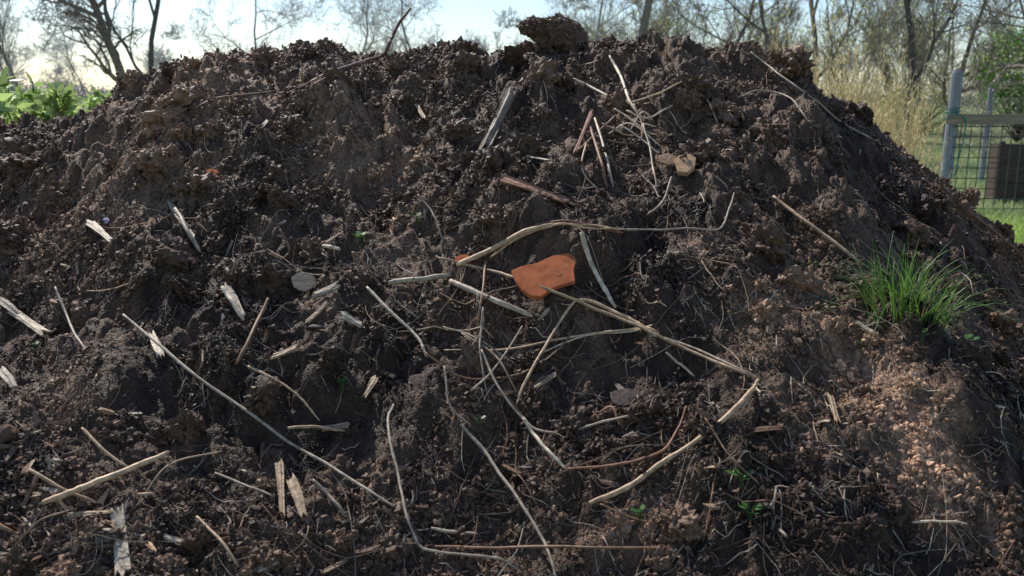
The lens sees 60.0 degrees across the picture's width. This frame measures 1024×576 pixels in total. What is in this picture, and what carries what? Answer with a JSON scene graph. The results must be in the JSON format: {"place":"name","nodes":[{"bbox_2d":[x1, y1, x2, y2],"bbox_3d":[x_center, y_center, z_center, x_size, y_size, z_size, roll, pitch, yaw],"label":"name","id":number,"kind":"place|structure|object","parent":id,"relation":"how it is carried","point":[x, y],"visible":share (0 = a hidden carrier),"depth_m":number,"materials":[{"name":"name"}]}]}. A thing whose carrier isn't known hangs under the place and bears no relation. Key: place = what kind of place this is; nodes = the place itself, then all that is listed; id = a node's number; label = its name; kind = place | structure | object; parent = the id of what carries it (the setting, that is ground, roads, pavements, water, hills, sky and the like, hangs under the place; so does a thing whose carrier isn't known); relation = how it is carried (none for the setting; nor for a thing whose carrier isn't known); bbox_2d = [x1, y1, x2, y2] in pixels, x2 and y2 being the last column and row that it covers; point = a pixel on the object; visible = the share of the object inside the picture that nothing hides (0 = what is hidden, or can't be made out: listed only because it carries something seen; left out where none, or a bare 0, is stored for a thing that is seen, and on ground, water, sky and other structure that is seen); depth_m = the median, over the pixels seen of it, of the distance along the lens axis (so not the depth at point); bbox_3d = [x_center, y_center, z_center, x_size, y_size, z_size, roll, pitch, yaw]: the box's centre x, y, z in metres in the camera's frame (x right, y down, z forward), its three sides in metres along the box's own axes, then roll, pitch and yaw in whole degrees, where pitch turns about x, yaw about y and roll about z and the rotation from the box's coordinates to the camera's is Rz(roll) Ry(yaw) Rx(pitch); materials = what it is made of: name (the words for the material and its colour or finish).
{"place":"outdoors","nodes":[
{"label":"outdoors","id":0,"kind":"place"},
{"bbox_2d":[0,0,1023,99],"label":"sky","id":1,"kind":"structure","parent":0,"point":[459,15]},
{"bbox_2d":[4,100,1023,225],"bbox_3d":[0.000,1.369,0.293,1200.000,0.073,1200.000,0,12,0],"label":"ground","id":2,"kind":"structure","parent":0,"point":[976,132],"depth_m":31.95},
{"bbox_2d":[0,0,40,97],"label":"bare tree","id":3,"kind":"object","parent":2,"relation":"on","point":[2,49],"visible":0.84,"depth_m":39.58,"materials":[{"name":"brown plant"}]},
{"bbox_2d":[0,66,111,123],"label":"nettle plant","id":4,"kind":"object","parent":2,"relation":"on","point":[50,103],"visible":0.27,"depth_m":3.16,"materials":[{"name":"green leaf"}]},
{"bbox_2d":[11,0,153,81],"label":"bare tree","id":5,"kind":"object","parent":2,"relation":"on","point":[112,50],"visible":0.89,"depth_m":26.25,"materials":[{"name":"brown plant"}]},
{"bbox_2d":[23,0,162,72],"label":"bare tree","id":6,"kind":"object","parent":2,"relation":"on","point":[155,12],"visible":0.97,"depth_m":25.00,"materials":[{"name":"brown plant"}]},
{"bbox_2d":[162,0,339,61],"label":"bare tree","id":7,"kind":"object","parent":2,"relation":"on","point":[291,10],"visible":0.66,"depth_m":43.85,"materials":[{"name":"brown plant"}]},
{"bbox_2d":[0,0,597,98],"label":"distant trees","id":8,"kind":"object","parent":2,"relation":"on","point":[159,58],"visible":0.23,"depth_m":72.00,"materials":[{"name":"grey plant"}]},
{"bbox_2d":[330,0,414,54],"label":"bare tree","id":9,"kind":"object","parent":2,"relation":"on","point":[367,35],"visible":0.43,"depth_m":46.63,"materials":[{"name":"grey plant"}]},
{"bbox_2d":[332,0,453,54],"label":"bare tree","id":10,"kind":"object","parent":2,"relation":"on","point":[406,39],"visible":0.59,"depth_m":43.74,"materials":[{"name":"brown plant"}]},
{"bbox_2d":[0,29,1023,575],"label":"compost heap","id":11,"kind":"object","parent":2,"relation":"on","point":[92,145],"visible":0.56,"depth_m":1.85,"materials":[{"name":"soil"}]},
{"bbox_2d":[0,366,17,388],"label":"wood chip","id":12,"kind":"object","parent":11,"relation":"on","point":[7,377],"visible":1,"depth_m":1.78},
{"bbox_2d":[0,424,18,443],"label":"stone","id":13,"kind":"object","parent":11,"relation":"on","point":[9,432],"visible":1,"depth_m":1.63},
{"bbox_2d":[0,297,19,316],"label":"wood chip","id":14,"kind":"object","parent":11,"relation":"on","point":[8,305],"visible":1,"depth_m":2.01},
{"bbox_2d":[7,310,51,336],"bbox_3d":[-1.070,0.076,1.963,0.205,0.029,0.019,11,16,41],"label":"wood chip","id":15,"kind":"object","parent":11,"relation":"on","point":[30,323],"visible":0.99,"depth_m":1.95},
{"bbox_2d":[17,509,70,543],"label":"dry stem","id":16,"kind":"object","parent":11,"relation":"on","point":[32,527],"visible":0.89,"depth_m":1.47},
{"bbox_2d":[28,468,97,503],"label":"dry stem","id":17,"kind":"object","parent":11,"relation":"on","point":[42,477],"visible":0.99,"depth_m":1.53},
{"bbox_2d":[54,286,87,355],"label":"dry stem","id":18,"kind":"object","parent":11,"relation":"on","point":[68,319],"visible":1,"depth_m":1.90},
{"bbox_2d":[65,510,113,518],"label":"wood chip","id":19,"kind":"object","parent":11,"relation":"on","point":[78,514],"visible":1,"depth_m":1.50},
{"bbox_2d":[85,220,112,242],"bbox_3d":[-0.978,-0.135,2.108,0.022,0.036,0.196,-10,16,-40],"label":"wood chip","id":20,"kind":"object","parent":11,"relation":"on","point":[97,228],"visible":0.99,"depth_m":2.11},
{"bbox_2d":[81,427,127,466],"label":"dry stem","id":21,"kind":"object","parent":11,"relation":"on","point":[97,444],"visible":0.94,"depth_m":1.61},
{"bbox_2d":[42,451,168,504],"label":"twig","id":22,"kind":"object","parent":11,"relation":"on","point":[92,483],"visible":1,"depth_m":1.54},
{"bbox_2d":[110,503,131,575],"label":"wood chip","id":23,"kind":"object","parent":11,"relation":"on","point":[121,556],"visible":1,"depth_m":1.45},
{"bbox_2d":[149,330,164,358],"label":"wood chip","id":24,"kind":"object","parent":11,"relation":"on","point":[158,351],"visible":0.77,"depth_m":1.80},
{"bbox_2d":[144,451,221,495],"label":"dry stem","id":25,"kind":"object","parent":11,"relation":"on","point":[158,474],"visible":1,"depth_m":1.59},
{"bbox_2d":[173,207,200,251],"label":"twig","id":26,"kind":"object","parent":11,"relation":"on","point":[185,226],"visible":1,"depth_m":2.03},
{"bbox_2d":[196,515,238,566],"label":"dry stem","id":27,"kind":"object","parent":11,"relation":"on","point":[209,529],"visible":1,"depth_m":1.43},
{"bbox_2d":[221,286,244,320],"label":"twig","id":28,"kind":"object","parent":11,"relation":"on","point":[230,298],"visible":1,"depth_m":1.87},
{"bbox_2d":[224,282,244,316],"bbox_3d":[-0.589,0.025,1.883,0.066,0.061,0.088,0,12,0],"label":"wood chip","id":29,"kind":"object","parent":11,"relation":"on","point":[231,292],"visible":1,"depth_m":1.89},
{"bbox_2d":[214,472,273,496],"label":"dry stem","id":30,"kind":"object","parent":11,"relation":"on","point":[241,483],"visible":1,"depth_m":1.57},
{"bbox_2d":[234,297,268,364],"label":"dry stem","id":31,"kind":"object","parent":11,"relation":"on","point":[256,323],"visible":1,"depth_m":1.78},
{"bbox_2d":[122,314,394,506],"bbox_3d":[-0.513,0.220,1.690,0.707,0.259,0.033,7,14,29],"label":"dry stem","id":32,"kind":"object","parent":11,"relation":"on","point":[170,354],"visible":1,"depth_m":1.67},
{"bbox_2d":[275,458,284,515],"bbox_3d":[-0.408,0.352,1.570,0.016,0.060,0.126,-4,13,-17],"label":"wood chip","id":33,"kind":"object","parent":11,"relation":"on","point":[279,466],"visible":1,"depth_m":1.57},
{"bbox_2d":[247,365,319,420],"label":"dry stem","id":34,"kind":"object","parent":11,"relation":"on","point":[287,387],"visible":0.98,"depth_m":1.72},
{"bbox_2d":[270,344,299,359],"bbox_3d":[-0.455,0.128,1.779,0.061,0.029,0.020,0,12,0],"label":"wood chip","id":35,"kind":"object","parent":11,"relation":"on","point":[293,348],"visible":1,"depth_m":1.78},
{"bbox_2d":[286,474,307,518],"bbox_3d":[-0.376,0.363,1.555,0.052,0.049,0.084,0,12,0],"label":"wood chip","id":36,"kind":"object","parent":11,"relation":"on","point":[293,484],"visible":1,"depth_m":1.55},
{"bbox_2d":[291,272,315,291],"bbox_3d":[-0.462,-0.013,1.963,0.058,0.036,0.044,0,12,0],"label":"stone","id":37,"kind":"object","parent":11,"relation":"on","point":[304,281],"visible":1,"depth_m":1.96,"materials":[{"name":"stone"}]},
{"bbox_2d":[288,425,344,431],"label":"dry stem","id":38,"kind":"object","parent":11,"relation":"on","point":[313,426],"visible":1,"depth_m":1.69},
{"bbox_2d":[305,300,329,323],"bbox_3d":[-0.411,0.051,1.872,0.046,0.042,0.048,0,12,0],"label":"wood chip","id":39,"kind":"object","parent":11,"relation":"on","point":[318,311],"visible":1,"depth_m":1.87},
{"bbox_2d":[312,280,340,298],"bbox_3d":[-0.400,0.004,1.914,0.066,0.040,0.024,0,12,0],"label":"wood chip","id":40,"kind":"object","parent":11,"relation":"on","point":[327,290],"visible":1,"depth_m":1.91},
{"bbox_2d":[312,479,345,516],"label":"dry stem","id":41,"kind":"object","parent":11,"relation":"on","point":[326,493],"visible":1,"depth_m":1.57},
{"bbox_2d":[287,8,411,94],"bbox_3d":[-0.483,-0.698,2.595,0.114,0.262,0.435,9,15,37],"label":"twig","id":42,"kind":"object","parent":11,"relation":"on","point":[388,45],"visible":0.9,"depth_m":2.71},
{"bbox_2d":[338,311,362,327],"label":"wood chip","id":43,"kind":"object","parent":11,"relation":"on","point":[347,317],"visible":1,"depth_m":1.84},
{"bbox_2d":[351,251,378,281],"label":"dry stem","id":44,"kind":"object","parent":11,"relation":"on","point":[354,254],"visible":1,"depth_m":1.95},
{"bbox_2d":[362,375,377,398],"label":"wood chip","id":45,"kind":"object","parent":11,"relation":"on","point":[373,380],"visible":1,"depth_m":1.75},
{"bbox_2d":[366,286,426,355],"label":"dry stem","id":46,"kind":"object","parent":11,"relation":"on","point":[388,309],"visible":0.95,"depth_m":1.84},
{"bbox_2d":[388,273,451,284],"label":"twig","id":47,"kind":"object","parent":11,"relation":"on","point":[415,280],"visible":1,"depth_m":1.94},
{"bbox_2d":[386,404,522,573],"bbox_3d":[-0.147,0.360,1.559,0.120,0.210,0.360,-11,16,-42],"label":"dry stem","id":48,"kind":"object","parent":11,"relation":"on","point":[407,516],"visible":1,"depth_m":1.51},
{"bbox_2d":[443,326,516,364],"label":"dry stem","id":49,"kind":"object","parent":11,"relation":"on","point":[470,335],"visible":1,"depth_m":1.81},
{"bbox_2d":[476,260,486,326],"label":"dry stem","id":50,"kind":"object","parent":11,"relation":"on","point":[483,283],"visible":1,"depth_m":1.88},
{"bbox_2d":[479,307,486,390],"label":"dry stem","id":51,"kind":"object","parent":11,"relation":"on","point":[480,347],"visible":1,"depth_m":1.78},
{"bbox_2d":[449,279,532,317],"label":"twig","id":52,"kind":"object","parent":11,"relation":"on","point":[470,289],"visible":1,"depth_m":1.86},
{"bbox_2d":[470,326,522,390],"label":"dry stem","id":53,"kind":"object","parent":11,"relation":"on","point":[487,376],"visible":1,"depth_m":1.77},
{"bbox_2d":[479,86,518,148],"bbox_3d":[-0.038,-0.455,2.411,0.032,0.190,0.234,5,13,22],"label":"bark strip","id":54,"kind":"object","parent":11,"relation":"on","point":[504,106],"visible":0.91,"depth_m":2.41,"materials":[{"name":"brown wood"}]},
{"bbox_2d":[424,327,574,379],"bbox_3d":[-0.019,0.133,1.773,0.309,0.089,0.058,-2,12,-9],"label":"dry stem","id":55,"kind":"object","parent":11,"relation":"on","point":[503,377],"visible":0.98,"depth_m":1.76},
{"bbox_2d":[456,222,555,266],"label":"twig","id":56,"kind":"object","parent":11,"relation":"on","point":[504,242],"visible":1,"depth_m":1.96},
{"bbox_2d":[460,423,556,575],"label":"dry stem","id":57,"kind":"object","parent":11,"relation":"on","point":[486,453],"visible":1,"depth_m":1.57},
{"bbox_2d":[0,36,1017,575],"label":"wood chip mulch","id":58,"kind":"object","parent":11,"relation":"on","point":[262,444],"visible":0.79,"depth_m":1.60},
{"bbox_2d":[0,27,1023,575],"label":"soil crumbs","id":59,"kind":"object","parent":11,"relation":"on","point":[476,501],"visible":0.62,"depth_m":1.82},
{"bbox_2d":[0,27,1023,575],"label":"soil clods","id":60,"kind":"object","parent":11,"relation":"on","point":[468,359],"visible":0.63,"depth_m":2.04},
{"bbox_2d":[0,29,1023,575],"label":"straw fibre litter","id":61,"kind":"object","parent":11,"relation":"on","point":[304,551],"visible":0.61,"depth_m":1.74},
{"bbox_2d":[0,49,1023,575],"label":"loose dry stems","id":62,"kind":"object","parent":11,"relation":"on","point":[510,399],"visible":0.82,"depth_m":1.67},
{"bbox_2d":[500,173,569,203],"bbox_3d":[0.050,-0.227,2.029,0.170,0.065,0.026,5,13,20],"label":"bark strip","id":63,"kind":"object","parent":11,"relation":"on","point":[509,180],"visible":0.95,"depth_m":2.03,"materials":[{"name":"brown wood"}]},
{"bbox_2d":[444,328,638,350],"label":"dry stem","id":64,"kind":"object","parent":11,"relation":"on","point":[575,336],"visible":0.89,"depth_m":1.81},
{"bbox_2d":[511,253,576,299],"bbox_3d":[0.078,-0.025,1.883,0.142,0.082,0.083,-5,13,-22],"label":"terracotta shard","id":65,"kind":"object","parent":11,"relation":"on","point":[529,279],"visible":1,"depth_m":1.88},
{"bbox_2d":[522,417,566,469],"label":"dry stem","id":66,"kind":"object","parent":11,"relation":"on","point":[542,445],"visible":1,"depth_m":1.63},
{"bbox_2d":[516,300,575,403],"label":"dry stem","id":67,"kind":"object","parent":11,"relation":"on","point":[545,346],"visible":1,"depth_m":1.77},
{"bbox_2d":[425,545,667,548],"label":"dry stem","id":68,"kind":"object","parent":11,"relation":"on","point":[542,546],"visible":1,"depth_m":1.48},
{"bbox_2d":[515,12,583,53],"bbox_3d":[0.121,-0.802,2.846,0.221,0.159,0.151,0,12,0],"label":"soil clod","id":69,"kind":"object","parent":11,"relation":"on","point":[560,31],"visible":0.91,"depth_m":2.79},
{"bbox_2d":[489,223,621,257],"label":"dry stem","id":70,"kind":"object","parent":11,"relation":"on","point":[521,236],"visible":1,"depth_m":1.95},
{"bbox_2d":[481,349,641,432],"bbox_3d":[0.075,0.205,1.690,0.336,0.126,0.078,5,13,24],"label":"dry stem","id":71,"kind":"object","parent":11,"relation":"on","point":[517,412],"visible":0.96,"depth_m":1.69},
{"bbox_2d":[535,219,622,233],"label":"dry stem","id":72,"kind":"object","parent":11,"relation":"on","point":[573,221],"visible":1,"depth_m":1.95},
{"bbox_2d":[573,108,594,153],"bbox_3d":[0.186,-0.409,2.290,0.012,0.110,0.369,3,12,12],"label":"stick","id":73,"kind":"object","parent":11,"relation":"on","point":[589,116],"visible":1,"depth_m":2.28,"materials":[{"name":"brown wood"}]},
{"bbox_2d":[437,257,759,378],"bbox_3d":[0.157,0.049,1.835,0.719,0.176,0.041,7,14,28],"label":"dry stem","id":74,"kind":"object","parent":11,"relation":"on","point":[628,322],"visible":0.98,"depth_m":1.81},
{"bbox_2d":[580,231,616,307],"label":"twig","id":75,"kind":"object","parent":11,"relation":"on","point":[594,269],"visible":1,"depth_m":1.90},
{"bbox_2d":[589,127,607,188],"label":"dry stem","id":76,"kind":"object","parent":11,"relation":"on","point":[598,154],"visible":1,"depth_m":2.19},
{"bbox_2d":[544,324,652,351],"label":"dry stem","id":77,"kind":"object","parent":11,"relation":"on","point":[596,334],"visible":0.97,"depth_m":1.81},
{"bbox_2d":[594,117,613,186],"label":"dry stem","id":78,"kind":"object","parent":11,"relation":"on","point":[602,143],"visible":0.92,"depth_m":2.22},
{"bbox_2d":[578,298,658,333],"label":"dry stem","id":79,"kind":"object","parent":11,"relation":"on","point":[613,311],"visible":1,"depth_m":1.83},
{"bbox_2d":[610,388,639,405],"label":"dead leaf","id":80,"kind":"object","parent":11,"relation":"on","point":[619,397],"visible":0.97,"depth_m":1.71,"materials":[{"name":"brown plant"}]},
{"bbox_2d":[609,55,643,121],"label":"dry stem","id":81,"kind":"object","parent":11,"relation":"on","point":[622,81],"visible":1,"depth_m":2.51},
{"bbox_2d":[567,406,686,469],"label":"dry stem","id":82,"kind":"object","parent":11,"relation":"on","point":[639,459],"visible":1,"depth_m":1.59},
{"bbox_2d":[657,153,676,165],"bbox_3d":[0.385,-0.319,2.203,0.049,0.031,0.037,0,12,0],"label":"bark flake","id":83,"kind":"object","parent":11,"relation":"on","point":[666,159],"visible":1,"depth_m":2.20,"materials":[{"name":"brown wood"}]},
{"bbox_2d":[589,378,759,504],"bbox_3d":[0.307,0.276,1.582,0.366,0.179,0.045,-6,13,-25],"label":"twig","id":84,"kind":"object","parent":11,"relation":"on","point":[690,445],"visible":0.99,"depth_m":1.58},
{"bbox_2d":[622,192,734,230],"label":"dry stem","id":85,"kind":"object","parent":11,"relation":"on","point":[703,229],"visible":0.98,"depth_m":2.02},
{"bbox_2d":[674,154,695,175],"bbox_3d":[0.428,-0.303,2.187,0.056,0.053,0.056,0,12,0],"label":"sandstone chip","id":86,"kind":"object","parent":11,"relation":"on","point":[686,167],"visible":1,"depth_m":2.18,"materials":[{"name":"stone"}]},
{"bbox_2d":[652,335,755,375],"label":"dry stem","id":87,"kind":"object","parent":11,"relation":"on","point":[713,356],"visible":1,"depth_m":1.73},
{"bbox_2d":[705,418,758,483],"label":"dry stem","id":88,"kind":"object","parent":11,"relation":"on","point":[728,454],"visible":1,"depth_m":1.52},
{"bbox_2d":[738,501,765,521],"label":"seedling","id":89,"kind":"object","parent":11,"relation":"on","point":[759,506],"visible":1,"depth_m":1.48,"materials":[{"name":"green plant"}]},
{"bbox_2d":[748,426,783,432],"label":"wood chip","id":90,"kind":"object","parent":11,"relation":"on","point":[763,428],"visible":1,"depth_m":1.58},
{"bbox_2d":[737,89,810,123],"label":"dry stem","id":91,"kind":"object","parent":11,"relation":"on","point":[800,110],"visible":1,"depth_m":2.51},
{"bbox_2d":[750,52,872,138],"bbox_3d":[0.865,-0.571,2.610,0.376,0.257,0.096,8,14,32],"label":"dry stem","id":92,"kind":"object","parent":11,"relation":"on","point":[800,89],"visible":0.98,"depth_m":2.60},
{"bbox_2d":[772,195,859,262],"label":"dry stem","id":93,"kind":"object","parent":11,"relation":"on","point":[811,225],"visible":0.98,"depth_m":2.09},
{"bbox_2d":[826,392,840,422],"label":"wood chip","id":94,"kind":"object","parent":11,"relation":"on","point":[833,407],"visible":1,"depth_m":1.64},
{"bbox_2d":[775,235,1023,348],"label":"grass tuft","id":95,"kind":"object","parent":11,"relation":"on","point":[902,301],"visible":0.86,"depth_m":1.83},
{"bbox_2d":[912,520,967,523],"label":"dry stem","id":96,"kind":"object","parent":11,"relation":"on","point":[937,521],"visible":1,"depth_m":1.48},
{"bbox_2d":[975,216,1023,258],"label":"dry stem","id":97,"kind":"object","parent":11,"relation":"on","point":[995,232],"visible":0.62,"depth_m":2.69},
{"bbox_2d":[9,81,1018,107],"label":"distant hedgerow","id":98,"kind":"object","parent":2,"relation":"on","point":[105,91],"visible":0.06,"depth_m":130.87,"materials":[{"name":"green plant"}]},
{"bbox_2d":[542,0,682,41],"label":"budding tree","id":99,"kind":"object","parent":2,"relation":"on","point":[598,25],"visible":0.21,"depth_m":41.41,"materials":[{"name":"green plant"}]},
{"bbox_2d":[638,0,652,35],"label":"budding tree","id":100,"kind":"object","parent":2,"relation":"on","point":[645,19],"visible":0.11,"depth_m":24.34,"materials":[{"name":"grey plant"}]},
{"bbox_2d":[600,0,869,81],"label":"budding tree","id":101,"kind":"object","parent":2,"relation":"on","point":[764,30],"visible":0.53,"depth_m":29.81,"materials":[{"name":"brown plant"}]},
{"bbox_2d":[692,0,824,70],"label":"budding tree","id":102,"kind":"object","parent":2,"relation":"on","point":[736,21],"visible":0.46,"depth_m":33.54,"materials":[{"name":"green plant"}]},
{"bbox_2d":[527,0,1023,131],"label":"woodland edge","id":103,"kind":"object","parent":2,"relation":"on","point":[877,33],"visible":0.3,"depth_m":37.43,"materials":[{"name":"brown plant"}]},
{"bbox_2d":[819,76,899,118],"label":"hawthorn bush","id":104,"kind":"object","parent":2,"relation":"on","point":[855,92],"visible":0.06,"depth_m":32.97,"materials":[{"name":"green plant"}]},
{"bbox_2d":[802,0,939,86],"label":"budding tree","id":105,"kind":"object","parent":2,"relation":"on","point":[814,32],"visible":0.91,"depth_m":26.38,"materials":[{"name":"brown plant"}]},
{"bbox_2d":[863,76,984,133],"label":"hawthorn bush","id":106,"kind":"object","parent":2,"relation":"on","point":[937,113],"visible":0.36,"depth_m":35.05,"materials":[{"name":"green plant"}]},
{"bbox_2d":[865,0,1023,140],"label":"budding tree","id":107,"kind":"object","parent":2,"relation":"on","point":[971,40],"visible":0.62,"depth_m":27.72,"materials":[{"name":"brown plant"}]},
{"bbox_2d":[900,0,1019,142],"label":"budding tree","id":108,"kind":"object","parent":2,"relation":"on","point":[908,16],"visible":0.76,"depth_m":20.18,"materials":[{"name":"brown plant"}]},
{"bbox_2d":[903,0,1023,173],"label":"blossom tree","id":109,"kind":"object","parent":2,"relation":"on","point":[1004,66],"visible":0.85,"depth_m":13.37,"materials":[{"name":"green plant"}]},
{"bbox_2d":[906,145,1023,243],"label":"meadow grass","id":110,"kind":"structure","parent":2,"relation":"on","point":[1015,220],"depth_m":12.38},
{"bbox_2d":[940,70,1023,211],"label":"wire fence","id":111,"kind":"object","parent":2,"relation":"on","point":[954,118],"visible":0.85,"depth_m":10.79,"materials":[{"name":"metal"}]},
{"bbox_2d":[967,22,1023,141],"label":"evergreen bush","id":112,"kind":"object","parent":2,"relation":"on","point":[1010,92],"visible":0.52,"depth_m":28.16,"materials":[{"name":"green plant"}]},
{"bbox_2d":[985,141,1023,201],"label":"wooden planter box","id":113,"kind":"object","parent":2,"relation":"on","point":[1002,173],"visible":0.67,"depth_m":11.96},
{"bbox_2d":[762,0,991,187],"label":"tall dry grass","id":114,"kind":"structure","parent":0,"point":[906,133],"depth_m":5.68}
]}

